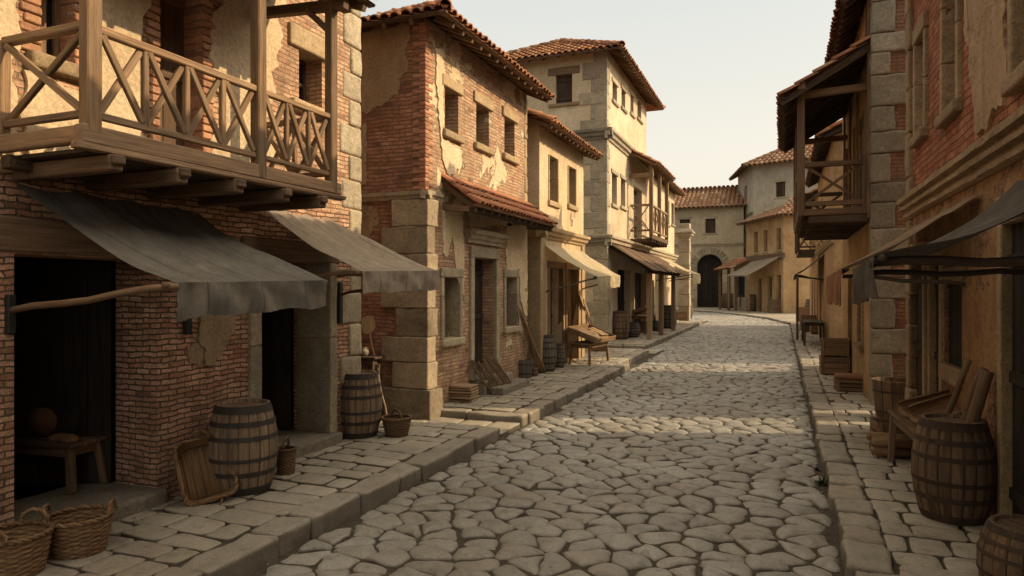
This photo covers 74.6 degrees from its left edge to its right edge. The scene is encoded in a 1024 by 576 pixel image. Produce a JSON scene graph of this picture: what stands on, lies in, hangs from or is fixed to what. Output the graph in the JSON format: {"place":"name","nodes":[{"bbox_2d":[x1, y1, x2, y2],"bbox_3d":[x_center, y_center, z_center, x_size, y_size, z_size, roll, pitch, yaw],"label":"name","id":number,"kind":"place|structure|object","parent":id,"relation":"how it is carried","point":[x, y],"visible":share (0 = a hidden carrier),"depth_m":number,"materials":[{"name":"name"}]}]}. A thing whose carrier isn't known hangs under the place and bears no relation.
{"place":"outdoors","nodes":[
{"label":"outdoors","id":0,"kind":"place"},
{"bbox_2d":[34,421,478,575],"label":"pavement","id":1,"kind":"structure","parent":0,"point":[183,529],"depth_m":6.13,"materials":[{"name":"grey stone"}]},
{"bbox_2d":[0,507,54,575],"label":"basket","id":2,"kind":"object","parent":1,"relation":"on","point":[24,547],"visible":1,"depth_m":4.73,"materials":[{"name":"wicker"}]},
{"bbox_2d":[39,498,117,560],"bbox_3d":[-3.340,1.839,5.186,0.491,0.392,0.492,0,0,-18],"label":"basket","id":3,"kind":"object","parent":1,"relation":"on","point":[81,531],"visible":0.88,"depth_m":5.08,"materials":[{"name":"wicker"}]},
{"bbox_2d":[172,429,238,506],"bbox_3d":[-2.944,1.748,6.464,0.502,0.772,0.180,-13,-16,-28],"label":"wicker tray","id":4,"kind":"object","parent":1,"relation":"on","point":[199,482],"visible":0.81,"depth_m":6.47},
{"bbox_2d":[208,398,278,496],"bbox_3d":[-2.722,1.597,6.805,0.678,0.875,0.678,0,0,22],"label":"barrel","id":5,"kind":"object","parent":1,"relation":"on","point":[243,442],"visible":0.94,"depth_m":6.55,"materials":[{"name":"brown wood"}]},
{"bbox_2d":[276,436,296,475],"bbox_3d":[-2.469,1.827,7.343,0.241,0.415,0.241,0,0,-1],"label":"basket","id":6,"kind":"object","parent":1,"relation":"on","point":[286,459],"visible":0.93,"depth_m":7.26,"materials":[{"name":"wicker"}]},
{"bbox_2d":[340,370,382,438],"bbox_3d":[-2.123,1.597,9.290,0.658,0.875,0.658,0,0,-41],"label":"barrel","id":7,"kind":"object","parent":1,"relation":"on","point":[361,407],"visible":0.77,"depth_m":9.03,"materials":[{"name":"wood"}]},
{"bbox_2d":[381,408,412,436],"bbox_3d":[-1.593,1.849,9.290,0.439,0.371,0.443,0,0,-30],"label":"basket","id":8,"kind":"object","parent":1,"relation":"on","point":[398,424],"visible":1,"depth_m":9.15,"materials":[{"name":"wicker"}]},
{"bbox_2d":[380,348,662,436],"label":"alley paving","id":9,"kind":"structure","parent":0,"point":[505,428],"depth_m":10.78,"materials":[{"name":"grey stone"}]},
{"bbox_2d":[360,354,385,415],"bbox_3d":[-2.513,1.636,11.139,0.755,1.036,0.359,0,0,19],"label":"bench","id":10,"kind":"object","parent":9,"relation":"on","point":[371,360],"visible":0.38,"depth_m":11.01,"materials":[{"name":"wood"}]},
{"bbox_2d":[361,315,386,414],"bbox_3d":[-2.211,1.304,11.081,0.165,1.688,1.008,0,0,-37],"label":"bread peel","id":11,"kind":"object","parent":9,"relation":"on","point":[368,324],"visible":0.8,"depth_m":11.33,"materials":[{"name":"wood"}]},
{"bbox_2d":[443,361,615,411],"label":"pavement","id":12,"kind":"structure","parent":0,"point":[542,385],"depth_m":13.42,"materials":[{"name":"grey stone"}]},
{"bbox_2d":[469,357,511,393],"bbox_3d":[-0.362,1.684,13.009,0.316,0.689,1.155,0,0,36],"label":"twig hurdle","id":13,"kind":"object","parent":12,"relation":"on","point":[494,381],"visible":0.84,"depth_m":12.97,"materials":[{"name":"wood"}]},
{"bbox_2d":[518,358,532,377],"bbox_3d":[0.276,1.825,15.262,0.400,0.420,0.400,0,0,14],"label":"bucket","id":14,"kind":"object","parent":12,"relation":"on","point":[525,367],"visible":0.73,"depth_m":15.10,"materials":[{"name":"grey wood"}]},
{"bbox_2d":[543,334,556,371],"bbox_3d":[0.814,1.585,16.436,0.569,0.900,0.569,0,0,5],"label":"barrel","id":15,"kind":"object","parent":12,"relation":"on","point":[549,352],"visible":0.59,"depth_m":16.21,"materials":[{"name":"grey wood"}]},
{"bbox_2d":[555,343,564,367],"bbox_3d":[1.182,1.729,17.232,0.375,0.612,0.375,0,0,-30],"label":"barrel","id":16,"kind":"object","parent":12,"relation":"on","point":[560,361],"visible":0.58,"depth_m":17.08,"materials":[{"name":"wood"}]},
{"bbox_2d":[569,340,608,365],"bbox_3d":[2.110,1.746,18.282,0.623,0.590,1.424,0,0,29],"label":"display table","id":17,"kind":"object","parent":12,"relation":"on","point":[588,345],"visible":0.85,"depth_m":17.81,"materials":[{"name":"wood"}]},
{"bbox_2d":[566,324,615,342],"bbox_3d":[2.172,1.228,18.255,0.871,0.422,1.490,0,0,29],"label":"display tray","id":18,"kind":"object","parent":17,"relation":"on","point":[602,338],"visible":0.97,"depth_m":17.93,"materials":[{"name":"wood"}]},
{"bbox_2d":[250,316,844,575],"bbox_3d":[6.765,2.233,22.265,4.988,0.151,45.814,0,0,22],"label":"road","id":19,"kind":"structure","parent":0,"point":[800,535],"depth_m":7.31,"materials":[{"name":"grey stone"}]},
{"bbox_2d":[0,0,376,524],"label":"house","id":20,"kind":"structure","parent":19,"relation":"on","point":[237,119],"depth_m":6.49,"materials":[{"name":"brick"}]},
{"bbox_2d":[25,0,78,81],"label":"window","id":21,"kind":"structure","parent":20,"relation":"in","point":[50,17],"depth_m":5.56,"materials":[{"name":"beige stone"}]},
{"bbox_2d":[14,436,106,493],"bbox_3d":[-4.408,1.672,6.487,0.877,0.470,0.429,0,0,15],"label":"table","id":22,"kind":"object","parent":20,"relation":"on","point":[68,452],"visible":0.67,"depth_m":6.31,"materials":[{"name":"brown wood"}]},
{"bbox_2d":[27,408,56,435],"bbox_3d":[-4.531,1.261,6.558,0.331,0.358,0.330,0,0,22],"label":"jar","id":23,"kind":"object","parent":22,"relation":"on","point":[42,421],"visible":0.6,"depth_m":6.43,"materials":[{"name":"ceramic"}]},
{"bbox_2d":[59,434,78,442],"bbox_3d":[-4.171,1.408,6.327,0.240,0.060,0.150,0,0,33],"label":"bread loaf","id":24,"kind":"object","parent":22,"relation":"on","point":[67,438],"visible":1,"depth_m":6.27,"materials":[{"name":"food"}]},
{"bbox_2d":[14,260,111,486],"bbox_3d":[-4.345,0.817,6.518,0.864,2.165,0.062,0,0,-8],"label":"door","id":25,"kind":"structure","parent":20,"relation":"in","point":[63,355],"depth_m":6.49,"materials":[{"name":"brown wood"}]},
{"bbox_2d":[4,182,327,334],"bbox_3d":[-2.807,-0.178,5.811,1.510,1.276,2.079,0,0,22],"label":"awning","id":26,"kind":"object","parent":20,"relation":"attached to","point":[206,267],"visible":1,"depth_m":5.58,"materials":[{"name":"fabric"}]},
{"bbox_2d":[159,0,184,145],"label":"door","id":27,"kind":"structure","parent":20,"relation":"in","point":[171,22],"depth_m":6.81,"materials":[{"name":"brown wood"}]},
{"bbox_2d":[261,308,290,429],"bbox_3d":[-3.334,0.784,8.933,0.784,2.212,0.062,0,0,-3],"label":"door","id":28,"kind":"structure","parent":20,"relation":"in","point":[276,325],"depth_m":8.91,"materials":[{"name":"brown wood"}]},
{"bbox_2d":[288,21,324,115],"bbox_3d":[-2.638,-2.678,8.490,0.412,1.053,0.851,0,0,22],"label":"window","id":29,"kind":"structure","parent":20,"relation":"in","point":[311,47],"depth_m":8.41,"materials":[{"name":"beige stone"}]},
{"bbox_2d":[266,211,439,323],"bbox_3d":[-1.902,-0.227,8.239,1.329,1.403,1.952,0,0,22],"label":"awning","id":30,"kind":"object","parent":20,"relation":"attached to","point":[381,268],"visible":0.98,"depth_m":8.11,"materials":[{"name":"beige fabric"}]},
{"bbox_2d":[154,420,499,575],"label":"kerb","id":31,"kind":"structure","parent":19,"relation":"on","point":[255,550],"depth_m":6.19,"materials":[{"name":"grey stone"}]},
{"bbox_2d":[360,0,557,420],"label":"house","id":32,"kind":"structure","parent":19,"relation":"on","point":[446,89],"depth_m":11.66,"materials":[{"name":"brick"}]},
{"bbox_2d":[440,268,464,346],"bbox_3d":[-1.183,0.342,12.070,0.382,1.393,0.875,0,0,22],"label":"window","id":33,"kind":"structure","parent":32,"relation":"in","point":[455,289],"depth_m":12.32,"materials":[{"name":"grey stone"}]},
{"bbox_2d":[442,73,464,143],"bbox_3d":[-1.193,-3.195,12.101,0.421,1.111,0.813,0,0,22],"label":"window","id":34,"kind":"structure","parent":32,"relation":"in","point":[452,87],"depth_m":12.00,"materials":[{"name":"stone"}]},
{"bbox_2d":[475,259,482,372],"bbox_3d":[-0.811,0.581,13.445,0.062,2.338,1.041,0,0,22],"label":"door","id":35,"kind":"structure","parent":32,"relation":"in","point":[478,262],"depth_m":13.75,"materials":[{"name":"brown wood"}]},
{"bbox_2d":[473,90,494,155],"bbox_3d":[-0.691,-3.236,13.352,0.419,1.126,0.899,0,0,22],"label":"window","id":36,"kind":"structure","parent":32,"relation":"in","point":[481,101],"depth_m":13.22,"materials":[{"name":"stone"}]},
{"bbox_2d":[502,105,519,165],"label":"window","id":37,"kind":"structure","parent":32,"relation":"in","point":[509,116],"depth_m":14.55,"materials":[{"name":"stone"}]},
{"bbox_2d":[503,269,520,333],"bbox_3d":[-0.126,0.286,14.704,0.379,1.377,0.881,0,0,22],"label":"window","id":38,"kind":"structure","parent":32,"relation":"in","point":[510,277],"depth_m":14.95,"materials":[{"name":"grey stone"}]},
{"bbox_2d":[111,353,839,575],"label":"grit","id":39,"kind":"object","parent":19,"relation":"on","point":[524,433],"visible":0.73,"depth_m":7.27,"materials":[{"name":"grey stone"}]},
{"bbox_2d":[441,363,629,425],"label":"kerb","id":40,"kind":"structure","parent":19,"relation":"on","point":[537,409],"depth_m":11.92,"materials":[{"name":"grey stone"}]},
{"bbox_2d":[527,107,603,370],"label":"house","id":41,"kind":"structure","parent":19,"relation":"on","point":[557,151],"depth_m":17.41,"materials":[{"name":"paint"}]},
{"bbox_2d":[550,269,552,333],"bbox_3d":[0.858,0.744,17.383,0.062,2.512,1.046,0,0,22],"label":"door","id":42,"kind":"structure","parent":41,"relation":"in","point":[551,279],"depth_m":17.77,"materials":[{"name":"wood"}]},
{"bbox_2d":[548,154,560,208],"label":"window","id":43,"kind":"structure","parent":41,"relation":"in","point":[553,165],"depth_m":17.42,"materials":[{"name":"stone"}]},
{"bbox_2d":[567,165,578,211],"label":"window","id":44,"kind":"structure","parent":41,"relation":"in","point":[572,174],"depth_m":18.93,"materials":[{"name":"stone"}]},
{"bbox_2d":[546,245,619,291],"bbox_3d":[1.988,-0.482,17.761,1.262,1.202,3.558,0,0,22],"label":"awning","id":45,"kind":"object","parent":41,"relation":"attached to","point":[605,277],"visible":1,"depth_m":17.63,"materials":[{"name":"beige fabric"}]},
{"bbox_2d":[505,38,685,339],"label":"house","id":46,"kind":"structure","parent":19,"relation":"on","point":[605,100],"depth_m":26.74,"materials":[{"name":"paint"}]},
{"bbox_2d":[548,65,579,107],"bbox_3d":[2.037,-7.849,26.274,1.288,1.548,0.263,0,0,22],"label":"window","id":47,"kind":"structure","parent":46,"relation":"in","point":[564,83],"depth_m":26.31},
{"bbox_2d":[618,270,624,310],"bbox_3d":[4.487,0.610,28.559,0.062,2.780,2.477,0,0,22],"label":"door","id":48,"kind":"structure","parent":46,"relation":"in","point":[621,301],"depth_m":29.24,"materials":[{"name":"wood"}]},
{"bbox_2d":[635,273,640,320],"bbox_3d":[5.833,0.637,31.907,0.062,2.726,2.785,0,0,22],"label":"door","id":49,"kind":"structure","parent":46,"relation":"in","point":[637,275],"depth_m":32.47,"materials":[{"name":"wood"}]},
{"bbox_2d":[656,257,700,283],"bbox_3d":[9.328,-0.938,37.314,1.902,1.530,4.991,0,0,22],"label":"awning","id":50,"kind":"object","parent":46,"relation":"attached to","point":[696,278],"visible":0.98,"depth_m":37.16,"materials":[{"name":"beige fabric"}]},
{"bbox_2d":[608,349,648,363],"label":"kerb","id":51,"kind":"structure","parent":19,"relation":"on","point":[633,357],"depth_m":20.06,"materials":[{"name":"stone"}]},
{"bbox_2d":[608,321,702,348],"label":"kerb","id":52,"kind":"structure","parent":19,"relation":"on","point":[650,343],"depth_m":26.81,"materials":[{"name":"grey stone"}]},
{"bbox_2d":[674,185,747,307],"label":"house","id":53,"kind":"structure","parent":19,"relation":"on","point":[713,215],"depth_m":72.64,"materials":[{"name":"paint"}]},
{"bbox_2d":[703,216,717,234],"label":"window","id":54,"kind":"structure","parent":53,"relation":"in","point":[710,220],"depth_m":72.45,"materials":[{"name":"wood"}]},
{"bbox_2d":[713,257,746,310],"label":"lean to","id":55,"kind":"object","parent":19,"relation":"on","point":[736,264],"visible":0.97,"depth_m":63.97,"materials":[{"name":"wood"}]},
{"bbox_2d":[676,309,789,324],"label":"kerb","id":56,"kind":"structure","parent":19,"relation":"on","point":[772,319],"depth_m":50.61,"materials":[{"name":"stone"}]},
{"bbox_2d":[736,197,809,313],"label":"house","id":57,"kind":"structure","parent":19,"relation":"on","point":[770,233],"depth_m":56.43,"materials":[{"name":"paint"}]},
{"bbox_2d":[727,256,779,312],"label":"awning","id":58,"kind":"object","parent":57,"relation":"attached to","point":[749,268],"visible":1,"depth_m":58.45,"materials":[{"name":"beige fabric"}]},
{"bbox_2d":[729,138,817,262],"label":"house","id":59,"kind":"structure","parent":19,"relation":"on","point":[765,182],"depth_m":66.93,"materials":[{"name":"paint"}]},
{"bbox_2d":[773,179,787,198],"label":"window","id":60,"kind":"structure","parent":59,"relation":"in","point":[780,186],"depth_m":66.15,"materials":[{"name":"stone"}]},
{"bbox_2d":[795,188,817,318],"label":"house","id":61,"kind":"structure","parent":19,"relation":"on","point":[810,251],"depth_m":32.74,"materials":[{"name":"paint"}]},
{"bbox_2d":[795,339,823,398],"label":"kerb","id":62,"kind":"structure","parent":19,"relation":"on","point":[810,378],"depth_m":16.44,"materials":[{"name":"grey stone"}]},
{"bbox_2d":[808,392,842,447],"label":"kerb","id":63,"kind":"structure","parent":19,"relation":"on","point":[825,423],"depth_m":10.60,"materials":[{"name":"grey stone"}]},
{"bbox_2d":[776,0,907,405],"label":"house","id":64,"kind":"structure","parent":19,"relation":"on","point":[855,81],"depth_m":12.30,"materials":[{"name":"paint"}]},
{"bbox_2d":[845,143,848,207],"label":"window","id":65,"kind":"structure","parent":64,"relation":"in","point":[846,150],"depth_m":16.33,"materials":[{"name":"wood"}]},
{"bbox_2d":[854,302,863,350],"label":"window","id":66,"kind":"structure","parent":64,"relation":"in","point":[859,343],"depth_m":13.54,"materials":[{"name":"brown wood"}]},
{"bbox_2d":[858,110,864,206],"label":"window","id":67,"kind":"structure","parent":64,"relation":"in","point":[861,121],"depth_m":13.46,"materials":[{"name":"wood"}]},
{"bbox_2d":[818,441,900,575],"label":"kerb","id":68,"kind":"structure","parent":19,"relation":"on","point":[864,550],"depth_m":6.09,"materials":[{"name":"grey stone"}]},
{"bbox_2d":[895,0,1023,514],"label":"house","id":69,"kind":"structure","parent":19,"relation":"on","point":[964,82],"depth_m":6.81,"materials":[{"name":"red brick"}]},
{"bbox_2d":[826,193,978,306],"bbox_3d":[4.601,-0.343,8.282,1.208,1.166,3.600,0,0,22],"label":"awning","id":70,"kind":"object","parent":69,"relation":"attached to","point":[833,288],"visible":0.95,"depth_m":7.42,"materials":[{"name":"brown fabric"}]},
{"bbox_2d":[915,265,921,395],"bbox_3d":[5.772,0.830,9.465,0.062,2.460,1.050,0,0,22],"label":"door","id":71,"kind":"structure","parent":69,"relation":"in","point":[918,345],"depth_m":9.61,"materials":[{"name":"brown wood"}]},
{"bbox_2d":[909,9,928,148],"bbox_3d":[5.654,-2.824,9.192,0.282,1.677,0.879,0,0,22],"label":"window","id":72,"kind":"structure","parent":69,"relation":"in","point":[920,52],"depth_m":9.36,"materials":[{"name":"grey stone"}]},
{"bbox_2d":[934,265,938,390],"bbox_3d":[5.303,0.855,8.297,0.062,2.410,0.548,0,0,22],"label":"door","id":73,"kind":"structure","parent":69,"relation":"in","point":[936,354],"depth_m":8.49,"materials":[{"name":"wood"}]},
{"bbox_2d":[852,180,1023,303],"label":"awning","id":74,"kind":"object","parent":69,"relation":"attached to","point":[1007,205],"visible":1,"depth_m":4.70,"materials":[{"name":"grey fabric"}]},
{"bbox_2d":[934,0,961,129],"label":"window","id":75,"kind":"structure","parent":69,"relation":"in","point":[950,98],"depth_m":7.84,"materials":[{"name":"grey stone"}]},
{"bbox_2d":[938,266,963,388],"bbox_3d":[4.949,0.416,7.530,0.132,1.329,0.990,0,0,22],"label":"window","id":76,"kind":"structure","parent":69,"relation":"in","point":[950,373],"depth_m":7.54,"materials":[{"name":"wood"}]},
{"bbox_2d":[1000,0,1023,97],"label":"window","id":77,"kind":"structure","parent":69,"relation":"in","point":[1013,83],"depth_m":5.47,"materials":[{"name":"grey stone"}]},
{"bbox_2d":[1009,222,1023,514],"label":"door","id":78,"kind":"structure","parent":69,"relation":"in","point":[1016,376],"depth_m":5.58,"materials":[{"name":"brown wood"}]},
{"bbox_2d":[361,0,841,188],"label":"sky","id":79,"kind":"structure","parent":0,"point":[718,69],"materials":[{"name":"white"}]},
{"bbox_2d":[574,348,638,362],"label":"pavement","id":80,"kind":"structure","parent":0,"point":[600,356],"depth_m":20.52,"materials":[{"name":"beige stone"}]},
{"bbox_2d":[608,321,695,344],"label":"pavement","id":81,"kind":"structure","parent":0,"point":[641,338],"depth_m":27.58,"materials":[{"name":"grey stone"}]},
{"bbox_2d":[612,311,629,339],"bbox_3d":[4.274,1.475,26.709,0.807,1.120,0.807,0,0,-7],"label":"barrel","id":82,"kind":"object","parent":81,"relation":"on","point":[620,325],"visible":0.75,"depth_m":26.38,"materials":[{"name":"brown wood"}]},
{"bbox_2d":[628,322,639,337],"bbox_3d":[5.021,1.735,27.750,0.550,0.621,0.550,0,0,10],"label":"barrel","id":83,"kind":"object","parent":81,"relation":"on","point":[634,330],"visible":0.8,"depth_m":27.53,"materials":[{"name":"brown wood"}]},
{"bbox_2d":[631,314,655,333],"bbox_3d":[6.002,1.637,30.922,0.824,0.810,2.642,0,0,22],"label":"market table","id":84,"kind":"object","parent":81,"relation":"on","point":[640,316],"visible":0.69,"depth_m":29.79,"materials":[{"name":"wood"}]},
{"bbox_2d":[609,244,684,339],"bbox_3d":[6.202,0.147,29.651,1.748,3.787,9.191,0,0,22],"label":"lean to","id":85,"kind":"object","parent":81,"relation":"on","point":[649,264],"visible":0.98,"depth_m":28.67,"materials":[{"name":"brown wood"}]},
{"bbox_2d":[664,305,676,328],"bbox_3d":[7.946,1.450,33.917,0.739,1.170,0.739,0,0,-14],"label":"barrel","id":86,"kind":"object","parent":81,"relation":"on","point":[667,316],"visible":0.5,"depth_m":33.64,"materials":[{"name":"wood"}]},
{"bbox_2d":[674,223,694,320],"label":"stone pillar","id":87,"kind":"structure","parent":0,"point":[684,233],"depth_m":43.57,"materials":[{"name":"beige stone"}]},
{"bbox_2d":[677,311,777,322],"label":"square","id":88,"kind":"structure","parent":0,"point":[705,316],"depth_m":48.42,"materials":[{"name":"grey stone"}]},
{"bbox_2d":[676,306,795,320],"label":"forecourt","id":89,"kind":"structure","parent":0,"point":[788,316],"depth_m":55.08,"materials":[{"name":"beige stone"}]},
{"bbox_2d":[721,293,733,307],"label":"barrel","id":90,"kind":"object","parent":89,"relation":"on","point":[724,300],"visible":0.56,"depth_m":69.92,"materials":[{"name":"brown wood"}]},
{"bbox_2d":[768,299,780,312],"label":"crate","id":91,"kind":"object","parent":89,"relation":"on","point":[774,305],"visible":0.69,"depth_m":55.64,"materials":[{"name":"wood"}]},
{"bbox_2d":[805,119,841,337],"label":"house","id":92,"kind":"structure","parent":0,"point":[830,263],"depth_m":22.44,"materials":[{"name":"paint"}]},
{"bbox_2d":[793,253,823,339],"bbox_3d":[12.413,0.352,28.259,1.059,3.396,5.300,0,0,22],"label":"awning","id":93,"kind":"object","parent":92,"relation":"attached to","point":[796,276],"visible":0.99,"depth_m":26.49,"materials":[{"name":"wood"}]},
{"bbox_2d":[806,340,863,394],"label":"pavement","id":94,"kind":"structure","parent":0,"point":[813,348],"depth_m":15.94,"materials":[{"name":"grey stone"}]},
{"bbox_2d":[801,319,824,345],"bbox_3d":[11.041,1.627,24.660,0.722,0.860,2.240,0,0,22],"label":"trestle table","id":95,"kind":"object","parent":94,"relation":"on","point":[820,323],"visible":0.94,"depth_m":23.78,"materials":[{"name":"wood"}]},
{"bbox_2d":[819,355,850,374],"bbox_3d":[7.710,1.840,16.065,0.646,0.434,0.558,0,0,20],"label":"crate","id":96,"kind":"object","parent":94,"relation":"on","point":[833,364],"visible":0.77,"depth_m":15.84,"materials":[{"name":"brown wood"}]},
{"bbox_2d":[820,337,849,356],"bbox_3d":[7.719,1.410,16.061,0.626,0.414,0.538,0,0,24],"label":"crate","id":97,"kind":"object","parent":96,"relation":"on","point":[834,346],"visible":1,"depth_m":15.85,"materials":[{"name":"brown wood"}]},
{"bbox_2d":[833,377,862,392],"bbox_3d":[6.726,1.930,13.399,0.546,0.254,0.417,0,0,19],"label":"crate","id":98,"kind":"object","parent":94,"relation":"on","point":[839,385],"visible":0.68,"depth_m":13.25,"materials":[{"name":"wood"}]},
{"bbox_2d":[834,373,862,379],"bbox_3d":[6.726,1.763,13.400,0.549,0.114,0.394,0,0,22],"label":"cushion","id":99,"kind":"object","parent":98,"relation":"on","point":[849,376],"visible":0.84,"depth_m":13.26,"materials":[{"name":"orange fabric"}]},
{"bbox_2d":[826,393,875,443],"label":"pavement","id":100,"kind":"structure","parent":0,"point":[852,430],"depth_m":10.96,"materials":[{"name":"grey stone"}]},
{"bbox_2d":[870,416,905,434],"bbox_3d":[5.089,1.930,9.024,0.444,0.313,0.457,0,0,16],"label":"crate","id":101,"kind":"object","parent":100,"relation":"on","point":[878,424],"visible":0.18,"depth_m":8.91,"materials":[{"name":"wood"}]},
{"bbox_2d":[871,377,906,417],"bbox_3d":[6.137,1.770,10.709,0.720,0.620,0.720,0,0,-24],"label":"bucket","id":102,"kind":"object","parent":101,"relation":"on","point":[889,393],"visible":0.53,"depth_m":10.55,"materials":[{"name":"brown wood"}]},
{"bbox_2d":[846,442,991,575],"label":"pavement","id":103,"kind":"structure","parent":0,"point":[928,538],"depth_m":5.80,"materials":[{"name":"grey stone"}]},
{"bbox_2d":[870,446,911,457],"bbox_3d":[4.683,2.003,8.244,0.504,0.141,0.140,3,0,5],"label":"log","id":104,"kind":"object","parent":103,"relation":"on","point":[899,452],"visible":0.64,"depth_m":8.19,"materials":[{"name":"wood"}]},
{"bbox_2d":[871,436,912,448],"bbox_3d":[4.677,1.887,8.213,0.504,0.143,0.139,3,0,9],"label":"log","id":105,"kind":"object","parent":104,"relation":"on","point":[882,441],"visible":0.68,"depth_m":8.18,"materials":[{"name":"wood"}]},
{"bbox_2d":[887,409,916,461],"bbox_3d":[4.485,1.771,7.295,0.463,0.629,1.561,0,0,19],"label":"bench table","id":106,"kind":"object","parent":103,"relation":"on","point":[906,425],"visible":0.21,"depth_m":7.89,"materials":[{"name":"brown wood"}]},
{"bbox_2d":[897,389,948,416],"bbox_3d":[4.732,1.331,7.604,0.780,0.161,0.260,-9,34,-13],"label":"trough","id":107,"kind":"object","parent":106,"relation":"on","point":[903,405],"visible":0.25,"depth_m":7.65,"materials":[{"name":"brown wood"}]},
{"bbox_2d":[906,392,960,422],"bbox_3d":[4.628,1.325,7.277,0.800,0.174,0.280,-10,35,-19],"label":"trough","id":108,"kind":"object","parent":106,"relation":"on","point":[915,411],"visible":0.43,"depth_m":7.33,"materials":[{"name":"brown wood"}]},
{"bbox_2d":[911,413,996,525],"bbox_3d":[4.003,1.630,6.101,0.658,0.900,0.658,0,0,-18],"label":"barrel","id":109,"kind":"object","parent":103,"relation":"on","point":[954,467],"visible":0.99,"depth_m":5.86,"materials":[{"name":"brown wood"}]},
{"bbox_2d":[945,359,971,413],"bbox_3d":[4.304,1.392,6.712,0.484,1.394,0.066,0,0,35],"label":"plank","id":110,"kind":"object","parent":103,"relation":"on","point":[958,387],"visible":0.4,"depth_m":6.62,"materials":[{"name":"brown wood"}]},
{"bbox_2d":[960,366,988,420],"bbox_3d":[4.096,1.401,6.160,0.464,1.380,0.090,0,0,22],"label":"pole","id":111,"kind":"object","parent":103,"relation":"on","point":[968,401],"visible":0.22,"depth_m":6.11,"materials":[{"name":"wood"}]},
{"bbox_2d":[965,370,993,422],"bbox_3d":[4.053,1.411,6.013,0.474,1.365,0.110,0,0,7],"label":"plank","id":112,"kind":"object","parent":103,"relation":"on","point":[979,398],"visible":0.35,"depth_m":5.96,"materials":[{"name":"brown wood"}]},
{"bbox_2d":[976,514,1023,575],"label":"barrel","id":113,"kind":"object","parent":103,"relation":"on","point":[1000,546],"visible":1,"depth_m":4.37,"materials":[{"name":"wood"}]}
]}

